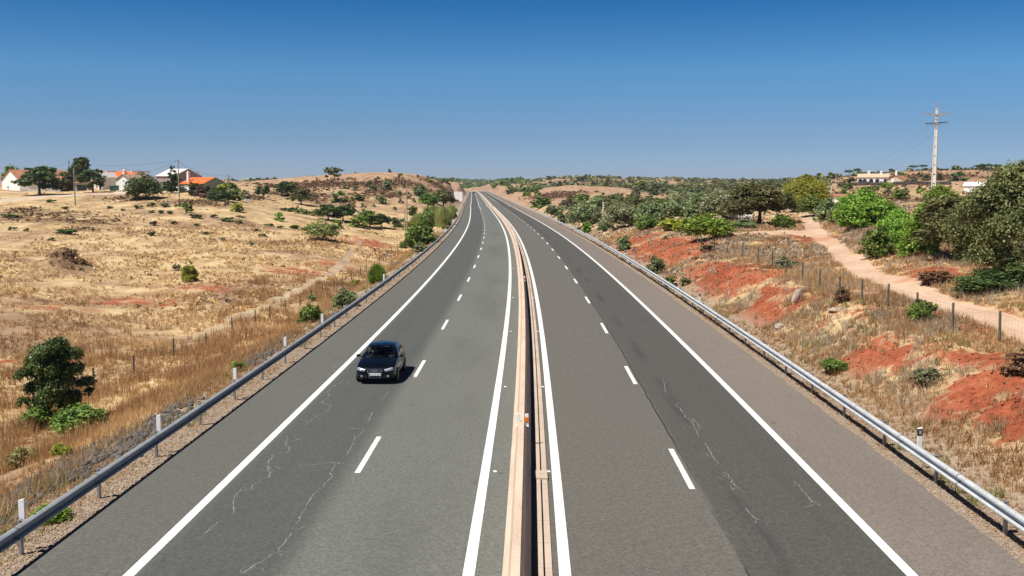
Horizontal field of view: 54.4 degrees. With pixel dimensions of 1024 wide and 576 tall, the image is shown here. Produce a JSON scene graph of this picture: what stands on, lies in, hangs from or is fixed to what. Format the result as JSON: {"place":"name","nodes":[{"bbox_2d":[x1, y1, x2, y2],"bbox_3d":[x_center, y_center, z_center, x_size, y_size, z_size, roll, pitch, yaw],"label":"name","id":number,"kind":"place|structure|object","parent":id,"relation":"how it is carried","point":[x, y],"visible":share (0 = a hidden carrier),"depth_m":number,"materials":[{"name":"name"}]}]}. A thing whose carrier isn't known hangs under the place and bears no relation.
{"place":"outdoors","nodes":[
{"label":"outdoors","id":0,"kind":"place"},
{"bbox_2d":[175,241,361,348],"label":"field track","id":1,"kind":"structure","parent":0,"point":[335,269],"depth_m":110.22,"materials":[{"name":"soil"}]},
{"bbox_2d":[0,170,1023,575],"bbox_3d":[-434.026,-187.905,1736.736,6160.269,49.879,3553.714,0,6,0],"label":"ground","id":2,"kind":"structure","parent":0,"point":[256,212],"depth_m":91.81,"materials":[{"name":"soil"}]},
{"bbox_2d":[18,498,25,518],"bbox_3d":[-10.890,5.020,22.134,0.130,0.698,0.060,0,6,0],"label":"delineator","id":3,"kind":"object","parent":2,"relation":"on","point":[21,508],"visible":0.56,"depth_m":22.09,"materials":[{"name":"white plastic"}]},
{"bbox_2d":[4,446,40,469],"bbox_3d":[-17.124,5.869,34.802,1.219,0.769,1.505,-4,7,-31],"label":"shrub","id":4,"kind":"object","parent":2,"relation":"on","point":[17,455],"visible":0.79,"depth_m":34.56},
{"bbox_2d":[0,170,70,190],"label":"house","id":5,"kind":"structure","parent":2,"relation":"on","point":[9,176],"depth_m":248.79,"materials":[{"name":"paint"}]},
{"bbox_2d":[17,404,59,428],"bbox_3d":[-20.087,5.463,42.155,1.615,1.050,1.516,2,6,21],"label":"shrub","id":6,"kind":"object","parent":2,"relation":"on","point":[46,412],"visible":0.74,"depth_m":41.88,"materials":[{"name":"green plant"}]},
{"bbox_2d":[10,165,66,195],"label":"tree","id":7,"kind":"object","parent":2,"relation":"on","point":[42,175],"visible":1,"depth_m":229.08,"materials":[{"name":"green plant"}]},
{"bbox_2d":[26,176,63,191],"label":"house","id":8,"kind":"structure","parent":2,"relation":"on","point":[33,188],"depth_m":244.39,"materials":[{"name":"paint"}]},
{"bbox_2d":[27,502,72,523],"bbox_3d":[-11.222,5.480,24.285,1.029,0.422,0.966,0,6,-5],"label":"shrub","id":9,"kind":"object","parent":2,"relation":"on","point":[60,517],"visible":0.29,"depth_m":24.17,"materials":[{"name":"green plant"}]},
{"bbox_2d":[13,335,96,411],"bbox_3d":[-19.731,3.758,43.092,3.095,3.591,3.663,0,6,-2],"label":"young tree","id":10,"kind":"object","parent":2,"relation":"on","point":[51,366],"visible":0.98,"depth_m":42.38,"materials":[{"name":"green plant"}]},
{"bbox_2d":[49,442,73,457],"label":"shrub","id":11,"kind":"object","parent":2,"relation":"on","point":[56,450],"visible":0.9,"depth_m":32.82,"materials":[{"name":"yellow plant"}]},
{"bbox_2d":[0,191,127,202],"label":"village lane","id":12,"kind":"structure","parent":2,"relation":"on","point":[41,197],"depth_m":222.44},
{"bbox_2d":[57,172,75,190],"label":"tree","id":13,"kind":"object","parent":2,"relation":"on","point":[68,179],"visible":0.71,"depth_m":249.75,"materials":[{"name":"green plant"}]},
{"bbox_2d":[46,402,111,434],"bbox_3d":[-17.242,5.175,39.663,2.412,1.237,2.512,-1,6,-13],"label":"shrub","id":14,"kind":"object","parent":2,"relation":"on","point":[70,415],"visible":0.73,"depth_m":39.21,"materials":[{"name":"green plant"}]},
{"bbox_2d":[67,157,91,179],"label":"tall tree","id":15,"kind":"object","parent":2,"relation":"on","point":[80,164],"visible":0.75,"depth_m":252.96,"materials":[{"name":"green plant"}]},
{"bbox_2d":[75,168,106,192],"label":"tree","id":16,"kind":"object","parent":2,"relation":"on","point":[88,175],"visible":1,"depth_m":239.97,"materials":[{"name":"green plant"}]},
{"bbox_2d":[98,172,116,189],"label":"house","id":17,"kind":"structure","parent":2,"relation":"on","point":[110,178],"depth_m":261.49,"materials":[{"name":"paint"}]},
{"bbox_2d":[115,174,148,190],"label":"house","id":18,"kind":"structure","parent":2,"relation":"on","point":[121,178],"depth_m":244.97,"materials":[{"name":"paint"}]},
{"bbox_2d":[118,173,163,196],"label":"shrub","id":19,"kind":"object","parent":2,"relation":"on","point":[145,184],"visible":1,"depth_m":215.91,"materials":[{"name":"green plant"}]},
{"bbox_2d":[161,165,182,192],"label":"conifer","id":20,"kind":"object","parent":2,"relation":"on","point":[171,184],"visible":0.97,"depth_m":234.43,"materials":[{"name":"green plant"}]},
{"bbox_2d":[156,169,202,186],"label":"barn","id":21,"kind":"structure","parent":2,"relation":"on","point":[162,176],"depth_m":261.90,"materials":[{"name":"metal"}]},
{"bbox_2d":[0,272,367,475],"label":"tall dry grass","id":22,"kind":"structure","parent":2,"relation":"on","point":[208,350],"depth_m":55.36,"materials":[{"name":"plant"}]},
{"bbox_2d":[180,260,198,281],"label":"shrub","id":23,"kind":"object","parent":2,"relation":"on","point":[188,272],"visible":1,"depth_m":112.33,"materials":[{"name":"green plant"}]},
{"bbox_2d":[0,257,399,526],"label":"riprap stones","id":24,"kind":"object","parent":2,"relation":"on","point":[141,433],"visible":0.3,"depth_m":31.66,"materials":[{"name":"stone"}]},
{"bbox_2d":[0,189,399,306],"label":"shrubs","id":25,"kind":"object","parent":2,"relation":"on","point":[228,300],"visible":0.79,"depth_m":154.78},
{"bbox_2d":[0,189,401,310],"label":"field weeds","id":26,"kind":"object","parent":2,"relation":"on","point":[158,301],"visible":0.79,"depth_m":133.04,"materials":[{"name":"plant"}]},
{"bbox_2d":[179,171,225,187],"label":"house","id":27,"kind":"structure","parent":2,"relation":"on","point":[213,182],"depth_m":250.21,"materials":[{"name":"orange tile"}]},
{"bbox_2d":[32,241,400,404],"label":"wire fence","id":28,"kind":"object","parent":2,"relation":"on","point":[205,334],"visible":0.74,"depth_m":80.26,"materials":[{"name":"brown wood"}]},
{"bbox_2d":[205,187,237,200],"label":"shrub","id":29,"kind":"object","parent":2,"relation":"on","point":[215,194],"visible":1,"depth_m":217.59,"materials":[{"name":"green plant"}]},
{"bbox_2d":[0,191,468,554],"bbox_3d":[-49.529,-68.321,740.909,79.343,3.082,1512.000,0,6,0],"label":"guard rail","id":30,"kind":"object","parent":2,"relation":"on","point":[20,531],"visible":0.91,"depth_m":29.38,"materials":[{"name":"metal"}]},
{"bbox_2d":[15,191,518,575],"bbox_3d":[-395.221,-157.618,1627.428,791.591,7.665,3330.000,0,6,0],"label":"carriageway","id":31,"kind":"structure","parent":2,"relation":"on","point":[402,503],"depth_m":28.91,"materials":[{"name":"asphalt"}]},
{"bbox_2d":[356,340,405,380],"bbox_3d":[-5.555,3.011,42.448,2.013,1.470,4.034,0,6,1],"label":"car","id":32,"kind":"object","parent":31,"relation":"on","point":[382,364],"visible":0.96,"depth_m":41.23,"materials":[{"name":"black paint"}]},
{"bbox_2d":[466,191,530,575],"bbox_3d":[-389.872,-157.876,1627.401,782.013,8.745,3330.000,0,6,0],"label":"concrete barrier","id":33,"kind":"object","parent":31,"relation":"on","point":[517,554],"visible":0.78,"depth_m":27.41,"materials":[{"name":"concrete"}]},
{"bbox_2d":[205,367,819,572],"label":"pavement cracks","id":34,"kind":"object","parent":31,"relation":"on","point":[357,466],"visible":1,"depth_m":27.65,"materials":[{"name":"asphalt"}]},
{"bbox_2d":[123,192,917,575],"bbox_3d":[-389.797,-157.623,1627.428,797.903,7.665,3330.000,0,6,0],"label":"lane markings","id":35,"kind":"object","parent":31,"relation":"on","point":[477,526],"visible":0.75,"depth_m":29.42,"materials":[{"name":"paint"}]},
{"bbox_2d":[273,181,291,195],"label":"tree","id":36,"kind":"object","parent":2,"relation":"on","point":[281,187],"visible":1,"depth_m":282.82,"materials":[{"name":"green plant"}]},
{"bbox_2d":[286,188,313,204],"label":"tree","id":37,"kind":"object","parent":2,"relation":"on","point":[301,195],"visible":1,"depth_m":261.10,"materials":[{"name":"green plant"}]},
{"bbox_2d":[295,303,323,322],"bbox_3d":[-12.632,1.565,62.575,1.865,1.332,1.755,3,7,27],"label":"shrub","id":38,"kind":"object","parent":2,"relation":"on","point":[310,311],"visible":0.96,"depth_m":62.14,"materials":[{"name":"green plant"}]},
{"bbox_2d":[300,218,342,237],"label":"shrub","id":39,"kind":"object","parent":2,"relation":"on","point":[318,229],"visible":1,"depth_m":168.50,"materials":[{"name":"plant"}]},
{"bbox_2d":[313,204,342,219],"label":"tree","id":40,"kind":"object","parent":2,"relation":"on","point":[327,209],"visible":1,"depth_m":222.98,"materials":[{"name":"green plant"}]},
{"bbox_2d":[323,166,343,179],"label":"tree","id":41,"kind":"object","parent":2,"relation":"on","point":[330,171],"visible":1,"depth_m":387.61,"materials":[{"name":"green plant"}]},
{"bbox_2d":[330,205,355,221],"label":"tree","id":42,"kind":"object","parent":2,"relation":"on","point":[346,210],"visible":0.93,"depth_m":225.34,"materials":[{"name":"green plant"}]},
{"bbox_2d":[331,287,357,307],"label":"shrub","id":43,"kind":"object","parent":2,"relation":"on","point":[341,299],"visible":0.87,"depth_m":67.54,"materials":[{"name":"green plant"}]},
{"bbox_2d":[348,215,367,227],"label":"shrub","id":44,"kind":"object","parent":2,"relation":"on","point":[357,218],"visible":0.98,"depth_m":218.30,"materials":[{"name":"green plant"}]},
{"bbox_2d":[359,210,380,227],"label":"tree","id":45,"kind":"object","parent":2,"relation":"on","point":[370,218],"visible":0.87,"depth_m":221.02,"materials":[{"name":"green plant"}]},
{"bbox_2d":[366,263,386,283],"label":"broom shrub","id":46,"kind":"object","parent":2,"relation":"on","point":[376,272],"visible":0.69,"depth_m":84.92,"materials":[{"name":"green plant"}]},
{"bbox_2d":[399,221,439,247],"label":"shrub","id":47,"kind":"object","parent":2,"relation":"on","point":[414,235],"visible":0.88,"depth_m":144.88,"materials":[{"name":"green plant"}]},
{"bbox_2d":[412,183,429,196],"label":"shrub","id":48,"kind":"object","parent":2,"relation":"on","point":[419,190],"visible":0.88,"depth_m":340.72,"materials":[{"name":"green plant"}]},
{"bbox_2d":[418,207,435,226],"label":"shrub","id":49,"kind":"object","parent":2,"relation":"on","point":[427,217],"visible":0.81,"depth_m":220.97,"materials":[{"name":"green plant"}]},
{"bbox_2d":[418,193,439,207],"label":"tree","id":50,"kind":"object","parent":2,"relation":"on","point":[427,199],"visible":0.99,"depth_m":290.42,"materials":[{"name":"green plant"}]},
{"bbox_2d":[431,206,452,226],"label":"reed clump","id":51,"kind":"object","parent":2,"relation":"on","point":[441,214],"visible":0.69,"depth_m":212.35,"materials":[{"name":"green plant"}]},
{"bbox_2d":[432,190,458,206],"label":"tree","id":52,"kind":"object","parent":2,"relation":"on","point":[445,196],"visible":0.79,"depth_m":327.84,"materials":[{"name":"green plant"}]},
{"bbox_2d":[432,176,523,190],"bbox_3d":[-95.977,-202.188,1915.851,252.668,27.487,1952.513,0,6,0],"label":"skyline scrub","id":53,"kind":"object","parent":2,"relation":"on","point":[467,183],"visible":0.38,"depth_m":1538.09,"materials":[{"name":"green plant"}]},
{"bbox_2d":[4,171,994,272],"bbox_3d":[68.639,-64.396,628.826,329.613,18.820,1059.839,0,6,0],"label":"heath","id":54,"kind":"object","parent":2,"relation":"on","point":[401,181],"visible":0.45,"depth_m":322.32,"materials":[{"name":"plant"}]},
{"bbox_2d":[0,236,1023,554],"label":"green weeds","id":55,"kind":"object","parent":2,"relation":"on","point":[942,480],"visible":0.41,"depth_m":40.06,"materials":[{"name":"plant"}]},
{"bbox_2d":[500,179,542,196],"bbox_3d":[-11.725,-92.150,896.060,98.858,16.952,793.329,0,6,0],"label":"roadside scrub","id":56,"kind":"object","parent":2,"relation":"on","point":[528,190],"visible":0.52,"depth_m":562.50,"materials":[{"name":"green plant"}]},
{"bbox_2d":[529,196,552,208],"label":"shrub","id":57,"kind":"object","parent":2,"relation":"on","point":[543,202],"visible":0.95,"depth_m":325.76,"materials":[{"name":"green plant"}]},
{"bbox_2d":[543,205,567,215],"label":"shrub","id":58,"kind":"object","parent":2,"relation":"on","point":[552,210],"visible":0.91,"depth_m":255.44,"materials":[{"name":"green plant"}]},
{"bbox_2d":[563,199,604,224],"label":"shrub","id":59,"kind":"object","parent":2,"relation":"on","point":[580,213],"visible":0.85,"depth_m":187.14,"materials":[{"name":"green plant"}]},
{"bbox_2d":[222,165,1004,191],"bbox_3d":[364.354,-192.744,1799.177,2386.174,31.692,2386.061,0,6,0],"label":"distant scrub","id":60,"kind":"object","parent":2,"relation":"on","point":[698,183],"visible":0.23,"depth_m":866.10,"materials":[{"name":"green plant"}]},
{"bbox_2d":[603,192,628,209],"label":"shrub","id":61,"kind":"object","parent":2,"relation":"on","point":[608,201],"visible":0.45,"depth_m":227.13,"materials":[{"name":"green plant"}]},
{"bbox_2d":[602,199,640,225],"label":"shrub","id":62,"kind":"object","parent":2,"relation":"on","point":[618,213],"visible":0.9,"depth_m":154.50,"materials":[{"name":"green plant"}]},
{"bbox_2d":[615,235,631,250],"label":"shrub","id":63,"kind":"object","parent":2,"relation":"on","point":[623,243],"visible":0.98,"depth_m":125.37,"materials":[{"name":"green plant"}]},
{"bbox_2d":[633,215,661,229],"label":"shrub","id":64,"kind":"object","parent":2,"relation":"on","point":[647,223],"visible":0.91,"depth_m":143.69,"materials":[{"name":"green plant"}]},
{"bbox_2d":[631,200,667,220],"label":"shrub","id":65,"kind":"object","parent":2,"relation":"on","point":[653,209],"visible":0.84,"depth_m":151.75,"materials":[{"name":"green plant"}]},
{"bbox_2d":[646,255,664,272],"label":"shrub","id":66,"kind":"object","parent":2,"relation":"on","point":[658,267],"visible":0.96,"depth_m":93.69,"materials":[{"name":"green plant"}]},
{"bbox_2d":[657,218,678,230],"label":"shrub","id":67,"kind":"object","parent":2,"relation":"on","point":[666,223],"visible":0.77,"depth_m":131.91,"materials":[{"name":"yellow plant"}]},
{"bbox_2d":[506,177,832,198],"bbox_3d":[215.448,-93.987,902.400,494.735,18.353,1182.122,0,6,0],"label":"hillside scrub","id":68,"kind":"object","parent":2,"relation":"on","point":[669,192],"visible":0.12,"depth_m":532.06,"materials":[{"name":"green plant"}]},
{"bbox_2d":[660,195,689,218],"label":"shrub","id":69,"kind":"object","parent":2,"relation":"on","point":[674,207],"visible":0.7,"depth_m":153.08,"materials":[{"name":"green plant"}]},
{"bbox_2d":[681,192,709,219],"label":"shrub","id":70,"kind":"object","parent":2,"relation":"on","point":[690,211],"visible":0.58,"depth_m":146.37,"materials":[{"name":"green plant"}]},
{"bbox_2d":[679,211,741,236],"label":"shrub","id":71,"kind":"object","parent":2,"relation":"on","point":[700,226],"visible":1,"depth_m":107.17,"materials":[{"name":"green plant"}]},
{"bbox_2d":[697,188,734,217],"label":"shrub","id":72,"kind":"object","parent":2,"relation":"on","point":[710,204],"visible":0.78,"depth_m":137.34,"materials":[{"name":"green plant"}]},
{"bbox_2d":[549,200,924,283],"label":"bank tussocks","id":73,"kind":"object","parent":2,"relation":"on","point":[603,237],"visible":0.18,"depth_m":106.78,"materials":[{"name":"plant"}]},
{"bbox_2d":[728,219,755,228],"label":"shrub","id":74,"kind":"object","parent":2,"relation":"on","point":[743,223],"visible":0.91,"depth_m":118.36,"materials":[{"name":"green plant"}]},
{"bbox_2d":[478,191,1023,575],"bbox_3d":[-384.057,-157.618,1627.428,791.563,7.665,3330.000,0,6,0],"label":"carriageway","id":75,"kind":"structure","parent":2,"relation":"on","point":[634,505],"depth_m":29.22,"materials":[{"name":"asphalt"}]},
{"bbox_2d":[508,223,552,575],"bbox_3d":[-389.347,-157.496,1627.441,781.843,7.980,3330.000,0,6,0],"label":"concrete barrier","id":76,"kind":"object","parent":75,"relation":"on","point":[541,554],"visible":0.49,"depth_m":29.27,"materials":[{"name":"concrete"}]},
{"bbox_2d":[484,191,1023,534],"bbox_3d":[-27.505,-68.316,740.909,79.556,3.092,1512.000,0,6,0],"label":"guard rail","id":77,"kind":"object","parent":2,"relation":"on","point":[1005,512],"visible":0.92,"depth_m":31.56,"materials":[{"name":"metal"}]},
{"bbox_2d":[717,182,801,223],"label":"tree","id":78,"kind":"object","parent":2,"relation":"on","point":[760,199],"visible":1,"depth_m":125.98,"materials":[{"name":"green plant"}]},
{"bbox_2d":[771,214,796,227],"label":"shrub","id":79,"kind":"object","parent":2,"relation":"on","point":[779,219],"visible":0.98,"depth_m":119.77,"materials":[{"name":"green plant"}]},
{"bbox_2d":[781,174,835,204],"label":"tree","id":80,"kind":"object","parent":2,"relation":"on","point":[804,186],"visible":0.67,"depth_m":146.36,"materials":[{"name":"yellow plant"}]},
{"bbox_2d":[796,193,823,213],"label":"shrub","id":81,"kind":"object","parent":2,"relation":"on","point":[809,204],"visible":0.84,"depth_m":136.83,"materials":[{"name":"green plant"}]},
{"bbox_2d":[613,231,1021,450],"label":"red clods","id":82,"kind":"object","parent":2,"relation":"on","point":[1010,439],"visible":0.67,"depth_m":58.34,"materials":[{"name":"soil"}]},
{"bbox_2d":[812,197,841,220],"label":"shrub","id":83,"kind":"object","parent":2,"relation":"on","point":[821,211],"visible":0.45,"depth_m":126.11,"materials":[{"name":"green plant"}]},
{"bbox_2d":[634,219,1023,451],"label":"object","id":84,"kind":"object","parent":2,"relation":"on","point":[881,313],"visible":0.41,"depth_m":50.66,"materials":[{"name":"plant"}]},
{"bbox_2d":[817,358,848,372],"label":"shrub","id":85,"kind":"object","parent":2,"relation":"on","point":[830,364],"visible":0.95,"depth_m":42.25,"materials":[{"name":"green plant"}]},
{"bbox_2d":[832,287,850,300],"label":"shrub","id":86,"kind":"object","parent":2,"relation":"on","point":[841,292],"visible":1,"depth_m":52.34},
{"bbox_2d":[701,236,1023,344],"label":"wire fence","id":87,"kind":"object","parent":2,"relation":"on","point":[952,318],"visible":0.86,"depth_m":49.70,"materials":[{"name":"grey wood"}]},
{"bbox_2d":[824,185,902,228],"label":"shrub","id":88,"kind":"object","parent":2,"relation":"on","point":[858,210],"visible":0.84,"depth_m":103.42,"materials":[{"name":"green plant"}]},
{"bbox_2d":[857,171,889,182],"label":"villa","id":89,"kind":"object","parent":2,"relation":"on","point":[877,178],"visible":0.88,"depth_m":386.52,"materials":[{"name":"paint"}]},
{"bbox_2d":[856,225,897,257],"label":"shrub","id":90,"kind":"object","parent":2,"relation":"on","point":[873,244],"visible":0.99,"depth_m":71.46,"materials":[{"name":"green plant"}]},
{"bbox_2d":[874,207,911,251],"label":"shrub","id":91,"kind":"object","parent":2,"relation":"on","point":[892,224],"visible":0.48,"depth_m":73.19,"materials":[{"name":"green plant"}]},
{"bbox_2d":[853,181,950,185],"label":"retaining wall","id":92,"kind":"structure","parent":2,"relation":"on","point":[898,183],"depth_m":359.79,"materials":[{"name":"stone"}]},
{"bbox_2d":[825,169,990,194],"bbox_3d":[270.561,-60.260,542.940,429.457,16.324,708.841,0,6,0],"label":"dry hill scrub","id":93,"kind":"object","parent":2,"relation":"on","point":[926,185],"visible":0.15,"depth_m":340.17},
{"bbox_2d":[895,202,943,257],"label":"shrub","id":94,"kind":"object","parent":2,"relation":"on","point":[905,246],"visible":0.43,"depth_m":67.88,"materials":[{"name":"green plant"}]},
{"bbox_2d":[906,299,938,319],"bbox_3d":[18.426,1.004,44.733,1.437,0.980,1.531,5,8,38],"label":"shrub","id":95,"kind":"object","parent":2,"relation":"on","point":[921,311],"visible":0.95,"depth_m":44.49,"materials":[{"name":"green plant"}]},
{"bbox_2d":[908,367,943,383],"bbox_3d":[15.205,3.180,36.394,1.448,0.607,1.362,2,6,20],"label":"shrub","id":96,"kind":"object","parent":2,"relation":"on","point":[919,374],"visible":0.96,"depth_m":36.22,"materials":[{"name":"green plant"}]},
{"bbox_2d":[924,102,949,189],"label":"power pole","id":97,"kind":"object","parent":2,"relation":"on","point":[934,169],"visible":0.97,"depth_m":126.73,"materials":[{"name":"concrete"}]},
{"bbox_2d":[908,194,966,252],"bbox_3d":[29.063,-3.918,64.010,6.702,4.439,6.720,1,6,12],"label":"tree","id":98,"kind":"object","parent":2,"relation":"on","point":[933,213],"visible":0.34,"depth_m":63.78,"materials":[{"name":"green plant"}]},
{"bbox_2d":[917,270,957,282],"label":"shrub","id":99,"kind":"object","parent":2,"relation":"on","point":[934,275],"visible":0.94,"depth_m":54.61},
{"bbox_2d":[920,184,960,208],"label":"shrub","id":100,"kind":"object","parent":2,"relation":"on","point":[936,191],"visible":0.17,"depth_m":101.84,"materials":[{"name":"green plant"}]},
{"bbox_2d":[935,173,1021,265],"bbox_3d":[28.884,-4.086,59.989,5.679,5.662,5.684,-1,6,-14],"label":"shrub","id":101,"kind":"object","parent":2,"relation":"on","point":[979,253],"visible":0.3,"depth_m":59.43,"materials":[{"name":"green plant"}]},
{"bbox_2d":[949,268,1023,293],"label":"shrub","id":102,"kind":"object","parent":2,"relation":"on","point":[983,280],"visible":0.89,"depth_m":49.46,"materials":[{"name":"green plant"}]},
{"bbox_2d":[952,159,1023,252],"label":"tree","id":103,"kind":"object","parent":2,"relation":"on","point":[997,203],"visible":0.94,"depth_m":53.13,"materials":[{"name":"green plant"}]},
{"bbox_2d":[988,256,1023,286],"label":"shrub","id":104,"kind":"object","parent":2,"relation":"on","point":[1016,272],"visible":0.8,"depth_m":49.58,"materials":[{"name":"green plant"}]},
{"bbox_2d":[997,347,1023,376],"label":"shrub","id":105,"kind":"object","parent":2,"relation":"on","point":[1018,360],"visible":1,"depth_m":33.64,"materials":[{"name":"plant"}]},
{"bbox_2d":[1010,222,1023,273],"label":"shrub","id":106,"kind":"object","parent":2,"relation":"on","point":[1020,249],"visible":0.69,"depth_m":50.68,"materials":[{"name":"green plant"}]},
{"bbox_2d":[0,242,1023,575],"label":"verge gravel","id":107,"kind":"structure","parent":0,"point":[288,358],"depth_m":29.73,"materials":[{"name":"gravel"}]},
{"bbox_2d":[0,0,1023,575],"label":"sky","id":108,"kind":"structure","parent":0,"point":[279,89],"materials":[{"name":"blue"}]},
{"bbox_2d":[723,211,1023,341],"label":"dirt road","id":109,"kind":"structure","parent":0,"point":[856,264],"depth_m":58.01,"materials":[{"name":"soil"}]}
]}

